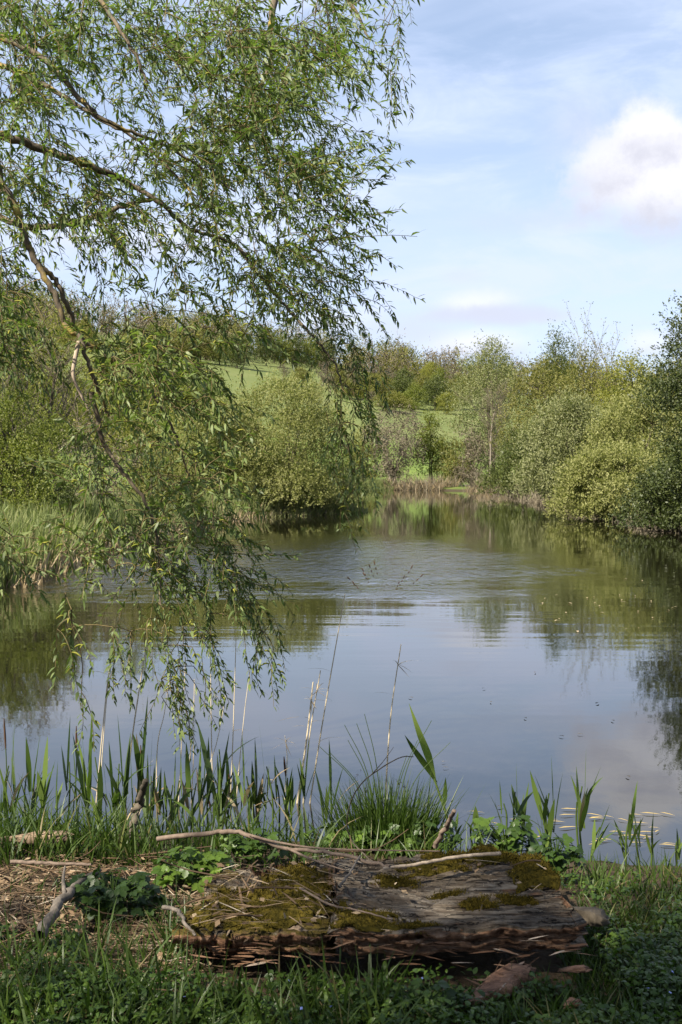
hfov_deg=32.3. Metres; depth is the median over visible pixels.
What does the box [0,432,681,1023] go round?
ground
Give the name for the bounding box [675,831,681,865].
reed shoot
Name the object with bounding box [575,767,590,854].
reed shoot
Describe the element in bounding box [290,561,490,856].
sedge tuft
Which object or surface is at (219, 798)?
reed shoot
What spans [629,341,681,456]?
olive tree
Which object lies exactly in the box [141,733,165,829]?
reed shoot
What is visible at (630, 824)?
reed shoot
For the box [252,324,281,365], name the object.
dark tree
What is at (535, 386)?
olive tree
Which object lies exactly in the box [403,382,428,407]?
green tree
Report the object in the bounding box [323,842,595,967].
weathered timber
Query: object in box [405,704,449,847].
reed shoot
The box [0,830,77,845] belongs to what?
wood block
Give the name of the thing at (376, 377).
brown tree
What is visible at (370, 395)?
bare tree
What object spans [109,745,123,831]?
reed shoot
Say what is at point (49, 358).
yellow tree
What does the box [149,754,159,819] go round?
reed shoot
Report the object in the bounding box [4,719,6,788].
sedge stalk
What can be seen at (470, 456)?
shrub
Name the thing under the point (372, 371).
bare tree
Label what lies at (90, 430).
green tree
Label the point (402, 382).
dark tree
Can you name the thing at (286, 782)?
sedge stalk
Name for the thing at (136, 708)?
dry reed stalk
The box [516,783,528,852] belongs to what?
reed shoot
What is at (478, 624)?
water
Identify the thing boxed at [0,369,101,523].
dense bush
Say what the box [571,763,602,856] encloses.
reed shoot
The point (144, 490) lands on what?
bank shrub
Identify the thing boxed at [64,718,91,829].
reed shoot
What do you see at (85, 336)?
brown tree
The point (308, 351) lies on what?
green tree
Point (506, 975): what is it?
wood chunk
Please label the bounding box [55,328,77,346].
pale bush
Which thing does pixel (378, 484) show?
shore reeds
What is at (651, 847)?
reed shoot
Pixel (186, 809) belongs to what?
reed shoot
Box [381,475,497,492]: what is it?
dry reeds
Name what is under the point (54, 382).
bare tree
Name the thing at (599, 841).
reed shoot
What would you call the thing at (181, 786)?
reed shoot
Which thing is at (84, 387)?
dark tree
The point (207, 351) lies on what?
brown tree
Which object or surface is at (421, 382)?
brown tree
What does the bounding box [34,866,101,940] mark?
dead branch
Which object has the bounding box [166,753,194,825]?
reed shoot
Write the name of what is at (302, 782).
reed shoot
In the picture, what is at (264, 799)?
reed shoot
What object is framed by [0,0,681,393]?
sky
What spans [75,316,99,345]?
brown tree
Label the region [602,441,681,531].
dark bush
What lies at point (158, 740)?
dry reed stalk
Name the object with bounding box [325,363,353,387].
brown tree
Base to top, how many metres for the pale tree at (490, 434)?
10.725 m
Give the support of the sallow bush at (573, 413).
on the ground at (490, 958)
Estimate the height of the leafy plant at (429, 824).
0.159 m
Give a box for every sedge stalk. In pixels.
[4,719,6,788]
[71,726,76,821]
[226,774,230,825]
[283,757,286,824]
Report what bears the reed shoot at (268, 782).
on the ground at (490, 958)
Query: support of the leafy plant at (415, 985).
on the ground at (490, 958)
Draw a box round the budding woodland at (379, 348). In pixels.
[1,274,680,394]
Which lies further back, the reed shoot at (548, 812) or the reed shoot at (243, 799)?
the reed shoot at (243, 799)
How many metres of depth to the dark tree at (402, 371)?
291.31 m
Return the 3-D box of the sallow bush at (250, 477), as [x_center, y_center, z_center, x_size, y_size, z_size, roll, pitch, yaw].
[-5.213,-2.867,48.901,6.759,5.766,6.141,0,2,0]
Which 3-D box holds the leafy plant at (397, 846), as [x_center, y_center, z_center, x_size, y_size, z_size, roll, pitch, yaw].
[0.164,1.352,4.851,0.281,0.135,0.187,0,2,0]
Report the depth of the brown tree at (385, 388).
234.51 m
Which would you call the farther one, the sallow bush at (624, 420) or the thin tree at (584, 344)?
the thin tree at (584, 344)
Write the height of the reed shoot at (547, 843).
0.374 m
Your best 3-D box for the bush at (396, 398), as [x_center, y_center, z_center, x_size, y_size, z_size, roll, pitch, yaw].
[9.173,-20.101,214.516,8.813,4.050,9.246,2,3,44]
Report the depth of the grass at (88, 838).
3.50 m
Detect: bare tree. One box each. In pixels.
[0,299,54,441]
[1,291,113,488]
[276,360,291,380]
[311,360,330,386]
[318,369,337,393]
[344,363,359,383]
[361,390,378,401]
[369,363,381,373]
[383,366,398,385]
[444,364,458,382]
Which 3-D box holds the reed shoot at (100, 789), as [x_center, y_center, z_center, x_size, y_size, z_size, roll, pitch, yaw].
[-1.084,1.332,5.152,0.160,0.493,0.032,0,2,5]
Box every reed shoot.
[0,723,29,821]
[0,789,6,817]
[4,736,15,812]
[19,738,50,818]
[21,738,49,825]
[35,737,54,820]
[55,764,78,826]
[61,723,95,814]
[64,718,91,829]
[66,718,97,826]
[68,741,87,813]
[79,761,111,832]
[86,748,107,828]
[105,715,154,822]
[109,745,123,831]
[109,783,123,823]
[116,737,158,821]
[131,770,144,807]
[133,698,148,834]
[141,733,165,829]
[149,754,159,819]
[153,771,164,833]
[159,746,217,837]
[162,771,176,834]
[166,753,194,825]
[176,749,195,828]
[182,743,222,831]
[189,736,211,822]
[196,742,221,831]
[198,718,256,826]
[212,737,252,831]
[213,754,239,835]
[214,768,239,841]
[217,755,231,829]
[218,736,247,837]
[228,773,262,828]
[242,764,281,827]
[255,735,285,832]
[255,743,266,834]
[258,773,266,826]
[263,757,279,831]
[273,748,291,840]
[282,777,295,835]
[297,741,316,818]
[314,767,329,825]
[329,743,350,824]
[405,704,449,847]
[449,813,462,846]
[464,806,481,847]
[489,787,507,836]
[508,770,532,853]
[514,771,554,857]
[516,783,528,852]
[536,759,562,843]
[536,813,551,850]
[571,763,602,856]
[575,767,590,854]
[590,807,616,861]
[605,820,629,864]
[609,784,642,866]
[628,814,641,865]
[646,819,660,865]
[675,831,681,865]
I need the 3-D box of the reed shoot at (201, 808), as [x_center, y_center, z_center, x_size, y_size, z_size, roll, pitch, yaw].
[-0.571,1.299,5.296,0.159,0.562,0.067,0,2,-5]
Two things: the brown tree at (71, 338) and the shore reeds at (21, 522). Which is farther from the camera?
the brown tree at (71, 338)
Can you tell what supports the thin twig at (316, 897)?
on the weathered timber at (440, 912)
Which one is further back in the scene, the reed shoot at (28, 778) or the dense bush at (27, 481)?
the dense bush at (27, 481)
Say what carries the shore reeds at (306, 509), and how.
on the ground at (490, 958)
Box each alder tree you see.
[526,319,575,432]
[547,336,588,404]
[626,289,681,525]
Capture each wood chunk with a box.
[463,957,538,1005]
[573,906,610,926]
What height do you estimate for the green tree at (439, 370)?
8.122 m
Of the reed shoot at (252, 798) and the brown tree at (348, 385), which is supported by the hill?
the brown tree at (348, 385)
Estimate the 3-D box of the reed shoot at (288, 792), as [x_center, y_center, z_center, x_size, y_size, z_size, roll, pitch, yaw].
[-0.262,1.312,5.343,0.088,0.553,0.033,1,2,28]
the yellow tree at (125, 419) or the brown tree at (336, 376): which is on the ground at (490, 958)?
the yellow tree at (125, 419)
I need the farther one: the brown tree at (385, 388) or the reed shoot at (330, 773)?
the brown tree at (385, 388)
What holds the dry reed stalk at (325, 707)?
in the water
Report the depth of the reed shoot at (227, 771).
5.47 m
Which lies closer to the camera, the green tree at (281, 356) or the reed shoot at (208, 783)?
the reed shoot at (208, 783)
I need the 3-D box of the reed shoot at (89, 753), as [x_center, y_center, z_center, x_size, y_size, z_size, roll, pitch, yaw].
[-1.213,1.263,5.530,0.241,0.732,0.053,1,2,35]
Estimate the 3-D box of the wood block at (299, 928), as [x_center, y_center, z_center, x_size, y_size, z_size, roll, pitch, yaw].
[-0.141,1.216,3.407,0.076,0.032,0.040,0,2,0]
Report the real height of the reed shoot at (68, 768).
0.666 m
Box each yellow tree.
[0,276,114,473]
[73,300,200,482]
[575,325,663,447]
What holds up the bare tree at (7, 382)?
on the ground at (490, 958)
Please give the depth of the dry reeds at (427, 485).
117.12 m
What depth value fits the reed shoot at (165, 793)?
5.38 m
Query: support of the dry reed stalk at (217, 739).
in the water
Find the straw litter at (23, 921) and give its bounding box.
[0,829,545,1012]
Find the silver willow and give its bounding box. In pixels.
[428,329,534,472]
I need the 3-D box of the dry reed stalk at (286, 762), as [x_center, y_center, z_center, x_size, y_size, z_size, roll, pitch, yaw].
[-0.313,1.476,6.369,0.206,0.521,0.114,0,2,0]
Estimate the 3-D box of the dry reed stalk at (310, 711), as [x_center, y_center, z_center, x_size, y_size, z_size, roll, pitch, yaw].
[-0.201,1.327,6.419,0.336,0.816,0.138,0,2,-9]
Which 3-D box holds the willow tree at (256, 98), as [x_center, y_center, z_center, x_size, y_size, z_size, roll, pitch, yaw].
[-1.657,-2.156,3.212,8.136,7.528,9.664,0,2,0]
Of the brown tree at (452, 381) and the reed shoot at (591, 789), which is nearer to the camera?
the reed shoot at (591, 789)
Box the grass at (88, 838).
[0,771,681,1023]
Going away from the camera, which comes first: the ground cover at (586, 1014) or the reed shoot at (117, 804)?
the ground cover at (586, 1014)
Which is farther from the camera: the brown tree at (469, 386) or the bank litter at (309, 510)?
the brown tree at (469, 386)
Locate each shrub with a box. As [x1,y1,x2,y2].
[51,386,153,504]
[95,397,222,517]
[430,425,481,485]
[448,419,496,486]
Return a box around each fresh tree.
[170,361,239,453]
[408,401,450,479]
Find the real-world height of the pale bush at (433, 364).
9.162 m
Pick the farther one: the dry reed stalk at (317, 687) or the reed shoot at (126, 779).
the dry reed stalk at (317, 687)
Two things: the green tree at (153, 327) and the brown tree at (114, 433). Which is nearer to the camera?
the brown tree at (114, 433)
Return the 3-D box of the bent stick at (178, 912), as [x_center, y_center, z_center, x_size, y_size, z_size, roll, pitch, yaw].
[-0.473,1.179,3.427,0.022,0.041,0.226,-1,2,-30]
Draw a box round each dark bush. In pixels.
[475,418,548,495]
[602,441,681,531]
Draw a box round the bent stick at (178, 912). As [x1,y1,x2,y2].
[161,905,195,935]
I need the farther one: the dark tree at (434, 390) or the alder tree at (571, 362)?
the dark tree at (434, 390)
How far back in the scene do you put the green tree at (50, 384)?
183.83 m
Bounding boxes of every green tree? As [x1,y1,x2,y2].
[38,378,64,392]
[43,391,85,422]
[55,317,80,343]
[81,415,116,445]
[142,322,168,342]
[208,335,233,364]
[269,333,293,366]
[299,337,320,369]
[401,400,421,411]
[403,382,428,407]
[431,366,449,390]
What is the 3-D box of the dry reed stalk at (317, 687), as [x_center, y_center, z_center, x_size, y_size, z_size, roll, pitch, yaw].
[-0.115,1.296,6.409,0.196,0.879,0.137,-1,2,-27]
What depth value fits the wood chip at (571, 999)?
3.17 m
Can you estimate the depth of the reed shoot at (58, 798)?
5.37 m
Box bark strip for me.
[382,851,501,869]
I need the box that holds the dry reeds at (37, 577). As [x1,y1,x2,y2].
[0,499,270,587]
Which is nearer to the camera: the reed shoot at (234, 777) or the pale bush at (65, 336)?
the reed shoot at (234, 777)
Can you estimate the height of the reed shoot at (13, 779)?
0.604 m
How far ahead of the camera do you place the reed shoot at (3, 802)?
5.25 m
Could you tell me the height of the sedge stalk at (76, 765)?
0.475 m
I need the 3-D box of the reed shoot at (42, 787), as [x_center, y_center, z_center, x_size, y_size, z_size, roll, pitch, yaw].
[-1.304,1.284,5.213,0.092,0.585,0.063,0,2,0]
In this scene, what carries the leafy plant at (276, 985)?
on the ground at (490, 958)
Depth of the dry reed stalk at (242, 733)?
6.40 m
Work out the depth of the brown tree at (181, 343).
293.68 m
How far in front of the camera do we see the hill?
230.04 m
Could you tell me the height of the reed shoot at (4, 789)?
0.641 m
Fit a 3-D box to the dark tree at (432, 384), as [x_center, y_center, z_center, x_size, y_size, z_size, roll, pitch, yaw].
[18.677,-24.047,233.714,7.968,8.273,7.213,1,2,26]
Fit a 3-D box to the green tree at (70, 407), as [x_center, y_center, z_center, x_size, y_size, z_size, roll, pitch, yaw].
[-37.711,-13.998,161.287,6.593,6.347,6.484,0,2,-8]
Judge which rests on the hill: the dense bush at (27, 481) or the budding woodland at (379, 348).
the budding woodland at (379, 348)
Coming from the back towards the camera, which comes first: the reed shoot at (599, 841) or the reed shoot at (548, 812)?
the reed shoot at (548, 812)
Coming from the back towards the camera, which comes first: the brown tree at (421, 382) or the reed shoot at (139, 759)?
the brown tree at (421, 382)
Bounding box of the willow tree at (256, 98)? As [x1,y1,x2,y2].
[0,0,425,761]
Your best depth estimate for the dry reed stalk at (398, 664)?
6.39 m
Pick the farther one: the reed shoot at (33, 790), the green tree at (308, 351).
the green tree at (308, 351)
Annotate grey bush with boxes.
[345,415,394,480]
[358,399,433,481]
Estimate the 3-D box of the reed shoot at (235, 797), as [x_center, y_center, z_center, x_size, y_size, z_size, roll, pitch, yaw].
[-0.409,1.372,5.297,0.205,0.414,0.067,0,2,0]
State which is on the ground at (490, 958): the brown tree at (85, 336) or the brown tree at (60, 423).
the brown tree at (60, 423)
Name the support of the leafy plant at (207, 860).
on the ground at (490, 958)
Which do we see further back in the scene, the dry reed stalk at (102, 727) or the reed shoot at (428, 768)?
the dry reed stalk at (102, 727)
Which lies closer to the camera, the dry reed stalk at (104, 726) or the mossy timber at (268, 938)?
the mossy timber at (268, 938)
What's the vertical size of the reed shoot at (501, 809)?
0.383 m
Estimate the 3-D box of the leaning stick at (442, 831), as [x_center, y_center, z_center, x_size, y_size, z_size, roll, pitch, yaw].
[0.396,1.192,4.429,0.034,0.210,0.228,-1,2,-15]
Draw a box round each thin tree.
[551,300,626,413]
[582,311,643,424]
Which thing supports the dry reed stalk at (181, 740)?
in the water
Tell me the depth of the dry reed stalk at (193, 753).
6.40 m
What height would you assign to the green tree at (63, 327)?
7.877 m
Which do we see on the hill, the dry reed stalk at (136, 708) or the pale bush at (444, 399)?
the pale bush at (444, 399)
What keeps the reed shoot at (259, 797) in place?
on the water
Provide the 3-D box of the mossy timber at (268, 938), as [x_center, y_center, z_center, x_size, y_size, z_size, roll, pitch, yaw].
[-0.246,1.240,3.685,0.533,0.173,0.736,0,2,0]
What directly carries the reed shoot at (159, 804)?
on the ground at (490, 958)
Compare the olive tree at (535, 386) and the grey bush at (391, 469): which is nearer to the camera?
the olive tree at (535, 386)
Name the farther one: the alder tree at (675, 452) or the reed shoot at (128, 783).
the alder tree at (675, 452)
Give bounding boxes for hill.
[0,322,674,448]
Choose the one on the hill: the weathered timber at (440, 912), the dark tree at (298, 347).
the dark tree at (298, 347)
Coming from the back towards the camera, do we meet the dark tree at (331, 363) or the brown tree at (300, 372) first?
the dark tree at (331, 363)
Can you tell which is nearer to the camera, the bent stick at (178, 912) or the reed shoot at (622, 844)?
the bent stick at (178, 912)
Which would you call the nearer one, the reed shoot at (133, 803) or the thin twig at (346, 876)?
the thin twig at (346, 876)
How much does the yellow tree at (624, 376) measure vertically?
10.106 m
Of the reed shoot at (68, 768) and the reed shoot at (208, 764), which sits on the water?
the reed shoot at (208, 764)
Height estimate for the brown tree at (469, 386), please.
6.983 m
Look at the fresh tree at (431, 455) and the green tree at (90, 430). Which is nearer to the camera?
the fresh tree at (431, 455)
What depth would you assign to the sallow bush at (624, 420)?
51.26 m
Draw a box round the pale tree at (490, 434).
[454,377,523,469]
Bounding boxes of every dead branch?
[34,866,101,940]
[126,778,148,837]
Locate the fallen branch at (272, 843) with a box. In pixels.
[156,829,439,869]
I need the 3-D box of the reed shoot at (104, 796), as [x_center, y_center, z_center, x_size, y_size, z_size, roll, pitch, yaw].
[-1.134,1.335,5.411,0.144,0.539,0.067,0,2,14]
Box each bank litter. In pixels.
[244,500,367,516]
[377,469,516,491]
[475,487,681,532]
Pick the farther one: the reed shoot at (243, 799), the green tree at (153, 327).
the green tree at (153, 327)
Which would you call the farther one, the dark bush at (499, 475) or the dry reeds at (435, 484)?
the dry reeds at (435, 484)
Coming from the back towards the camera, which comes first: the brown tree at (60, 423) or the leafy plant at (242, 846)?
the brown tree at (60, 423)
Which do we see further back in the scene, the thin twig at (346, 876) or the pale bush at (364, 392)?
the pale bush at (364, 392)
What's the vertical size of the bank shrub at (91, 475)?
4.235 m
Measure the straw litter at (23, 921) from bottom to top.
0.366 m
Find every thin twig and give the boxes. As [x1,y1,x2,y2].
[299,888,391,919]
[338,855,360,887]
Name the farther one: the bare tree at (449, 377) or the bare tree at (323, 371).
the bare tree at (449, 377)
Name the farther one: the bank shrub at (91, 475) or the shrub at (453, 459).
the shrub at (453, 459)
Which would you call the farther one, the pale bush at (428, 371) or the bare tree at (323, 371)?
the pale bush at (428, 371)
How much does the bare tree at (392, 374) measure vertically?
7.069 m
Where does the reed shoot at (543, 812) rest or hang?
on the ground at (490, 958)
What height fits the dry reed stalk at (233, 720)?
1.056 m
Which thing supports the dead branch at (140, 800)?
on the ground at (490, 958)
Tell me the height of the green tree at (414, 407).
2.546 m
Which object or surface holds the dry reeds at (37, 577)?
on the ground at (490, 958)
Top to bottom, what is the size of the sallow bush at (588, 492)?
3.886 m
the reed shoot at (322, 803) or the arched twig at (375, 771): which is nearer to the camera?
the arched twig at (375, 771)
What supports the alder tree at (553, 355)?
on the ground at (490, 958)
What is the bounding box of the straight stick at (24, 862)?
[10,859,91,865]
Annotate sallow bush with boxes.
[132,381,296,503]
[206,358,373,513]
[506,370,648,500]
[543,425,676,521]
[567,355,681,472]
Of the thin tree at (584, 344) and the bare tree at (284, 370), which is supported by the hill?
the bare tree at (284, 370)
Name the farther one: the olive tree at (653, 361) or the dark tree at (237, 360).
the dark tree at (237, 360)
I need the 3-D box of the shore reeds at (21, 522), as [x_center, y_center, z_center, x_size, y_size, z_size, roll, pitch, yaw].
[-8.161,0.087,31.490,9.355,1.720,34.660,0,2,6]
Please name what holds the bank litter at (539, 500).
on the ground at (490, 958)
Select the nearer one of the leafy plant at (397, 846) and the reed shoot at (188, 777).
the leafy plant at (397, 846)
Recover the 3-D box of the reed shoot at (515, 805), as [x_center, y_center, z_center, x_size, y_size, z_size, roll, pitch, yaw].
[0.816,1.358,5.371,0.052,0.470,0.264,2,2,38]
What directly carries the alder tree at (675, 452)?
on the ground at (490, 958)
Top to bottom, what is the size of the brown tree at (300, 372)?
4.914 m
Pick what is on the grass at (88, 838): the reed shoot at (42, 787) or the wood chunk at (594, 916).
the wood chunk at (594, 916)
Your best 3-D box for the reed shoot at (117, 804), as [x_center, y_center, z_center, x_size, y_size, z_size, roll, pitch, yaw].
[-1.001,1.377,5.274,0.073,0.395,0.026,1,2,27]
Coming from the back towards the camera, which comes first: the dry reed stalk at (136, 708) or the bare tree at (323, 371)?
the bare tree at (323, 371)
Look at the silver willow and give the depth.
120.81 m
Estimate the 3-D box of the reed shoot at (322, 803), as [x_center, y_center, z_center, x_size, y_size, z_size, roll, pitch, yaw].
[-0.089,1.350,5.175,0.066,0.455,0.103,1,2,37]
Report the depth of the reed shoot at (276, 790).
5.41 m
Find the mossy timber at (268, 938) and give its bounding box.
[169,857,344,970]
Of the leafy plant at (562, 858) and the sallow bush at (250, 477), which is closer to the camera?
the leafy plant at (562, 858)
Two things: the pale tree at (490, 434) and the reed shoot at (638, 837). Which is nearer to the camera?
the reed shoot at (638, 837)
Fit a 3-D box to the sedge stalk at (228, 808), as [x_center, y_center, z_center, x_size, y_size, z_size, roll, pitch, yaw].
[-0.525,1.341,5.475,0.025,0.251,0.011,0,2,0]
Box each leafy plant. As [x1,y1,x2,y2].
[63,867,167,921]
[151,845,235,892]
[216,822,289,860]
[264,968,324,992]
[299,826,351,847]
[347,823,414,855]
[400,978,466,1018]
[409,817,462,852]
[468,814,538,853]
[528,831,586,873]
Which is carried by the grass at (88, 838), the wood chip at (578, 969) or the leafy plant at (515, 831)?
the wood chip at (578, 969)
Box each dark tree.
[69,377,103,399]
[217,327,258,367]
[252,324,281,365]
[284,333,306,367]
[315,338,337,372]
[386,374,418,397]
[393,366,416,390]
[416,370,452,409]
[418,379,451,404]
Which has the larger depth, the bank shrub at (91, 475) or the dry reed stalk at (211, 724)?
the bank shrub at (91, 475)
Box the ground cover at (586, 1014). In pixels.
[0,871,681,1023]
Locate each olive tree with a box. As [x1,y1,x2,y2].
[489,342,572,475]
[541,328,622,458]
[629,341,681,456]
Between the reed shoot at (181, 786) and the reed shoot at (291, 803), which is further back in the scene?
the reed shoot at (181, 786)
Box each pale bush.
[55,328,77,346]
[357,385,374,397]
[419,362,435,380]
[420,360,442,379]
[434,390,457,413]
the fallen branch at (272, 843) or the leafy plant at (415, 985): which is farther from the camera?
the fallen branch at (272, 843)
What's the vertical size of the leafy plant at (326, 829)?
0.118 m
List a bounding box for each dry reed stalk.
[85,664,109,801]
[101,671,109,766]
[122,655,144,758]
[156,683,168,785]
[178,657,185,801]
[192,679,194,788]
[202,696,225,796]
[210,655,229,801]
[230,644,235,792]
[237,672,249,790]
[267,737,292,798]
[283,682,324,803]
[303,670,331,802]
[309,594,344,802]
[376,645,411,796]
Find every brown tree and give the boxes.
[37,404,76,445]
[61,334,75,346]
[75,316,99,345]
[76,327,103,352]
[87,410,131,446]
[162,328,196,358]
[183,332,219,362]
[287,365,314,385]
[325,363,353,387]
[334,379,362,396]
[363,373,398,401]
[368,373,392,383]
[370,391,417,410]
[406,374,432,392]
[444,370,473,405]
[450,375,481,399]
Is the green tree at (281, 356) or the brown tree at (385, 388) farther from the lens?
the green tree at (281, 356)
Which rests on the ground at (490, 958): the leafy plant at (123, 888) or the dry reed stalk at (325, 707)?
the leafy plant at (123, 888)
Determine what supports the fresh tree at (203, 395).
on the ground at (490, 958)
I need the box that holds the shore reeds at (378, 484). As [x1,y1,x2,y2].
[331,478,393,489]
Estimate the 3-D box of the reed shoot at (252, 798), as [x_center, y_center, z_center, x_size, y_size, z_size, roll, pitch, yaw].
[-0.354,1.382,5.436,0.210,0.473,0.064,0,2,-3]
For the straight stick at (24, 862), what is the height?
0.016 m
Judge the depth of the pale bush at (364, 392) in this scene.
240.35 m
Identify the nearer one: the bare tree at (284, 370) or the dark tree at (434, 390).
the dark tree at (434, 390)
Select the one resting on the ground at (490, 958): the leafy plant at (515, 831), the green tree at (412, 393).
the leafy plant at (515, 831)
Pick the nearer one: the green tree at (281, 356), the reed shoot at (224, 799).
the reed shoot at (224, 799)
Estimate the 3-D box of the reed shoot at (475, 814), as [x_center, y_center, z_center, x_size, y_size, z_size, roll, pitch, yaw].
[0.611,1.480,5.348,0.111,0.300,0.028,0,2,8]
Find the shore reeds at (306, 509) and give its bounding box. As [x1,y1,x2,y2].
[233,494,368,519]
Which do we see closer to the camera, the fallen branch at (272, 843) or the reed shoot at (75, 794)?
the fallen branch at (272, 843)
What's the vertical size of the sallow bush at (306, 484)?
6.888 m
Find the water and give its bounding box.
[0,490,681,866]
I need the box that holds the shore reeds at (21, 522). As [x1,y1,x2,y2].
[0,483,271,587]
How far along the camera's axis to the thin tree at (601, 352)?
73.08 m
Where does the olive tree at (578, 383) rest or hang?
on the ground at (490, 958)
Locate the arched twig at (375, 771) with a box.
[346,747,413,858]
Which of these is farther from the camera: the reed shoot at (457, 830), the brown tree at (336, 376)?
the brown tree at (336, 376)
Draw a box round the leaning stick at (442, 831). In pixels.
[433,809,455,848]
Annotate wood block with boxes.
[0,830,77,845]
[290,925,303,931]
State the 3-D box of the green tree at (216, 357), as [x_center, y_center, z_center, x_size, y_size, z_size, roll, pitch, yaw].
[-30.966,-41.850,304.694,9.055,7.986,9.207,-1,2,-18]
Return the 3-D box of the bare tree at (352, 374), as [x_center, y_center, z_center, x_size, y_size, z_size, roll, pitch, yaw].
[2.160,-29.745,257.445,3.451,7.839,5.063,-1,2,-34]
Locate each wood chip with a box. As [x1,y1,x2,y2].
[559,965,592,972]
[564,997,582,1008]

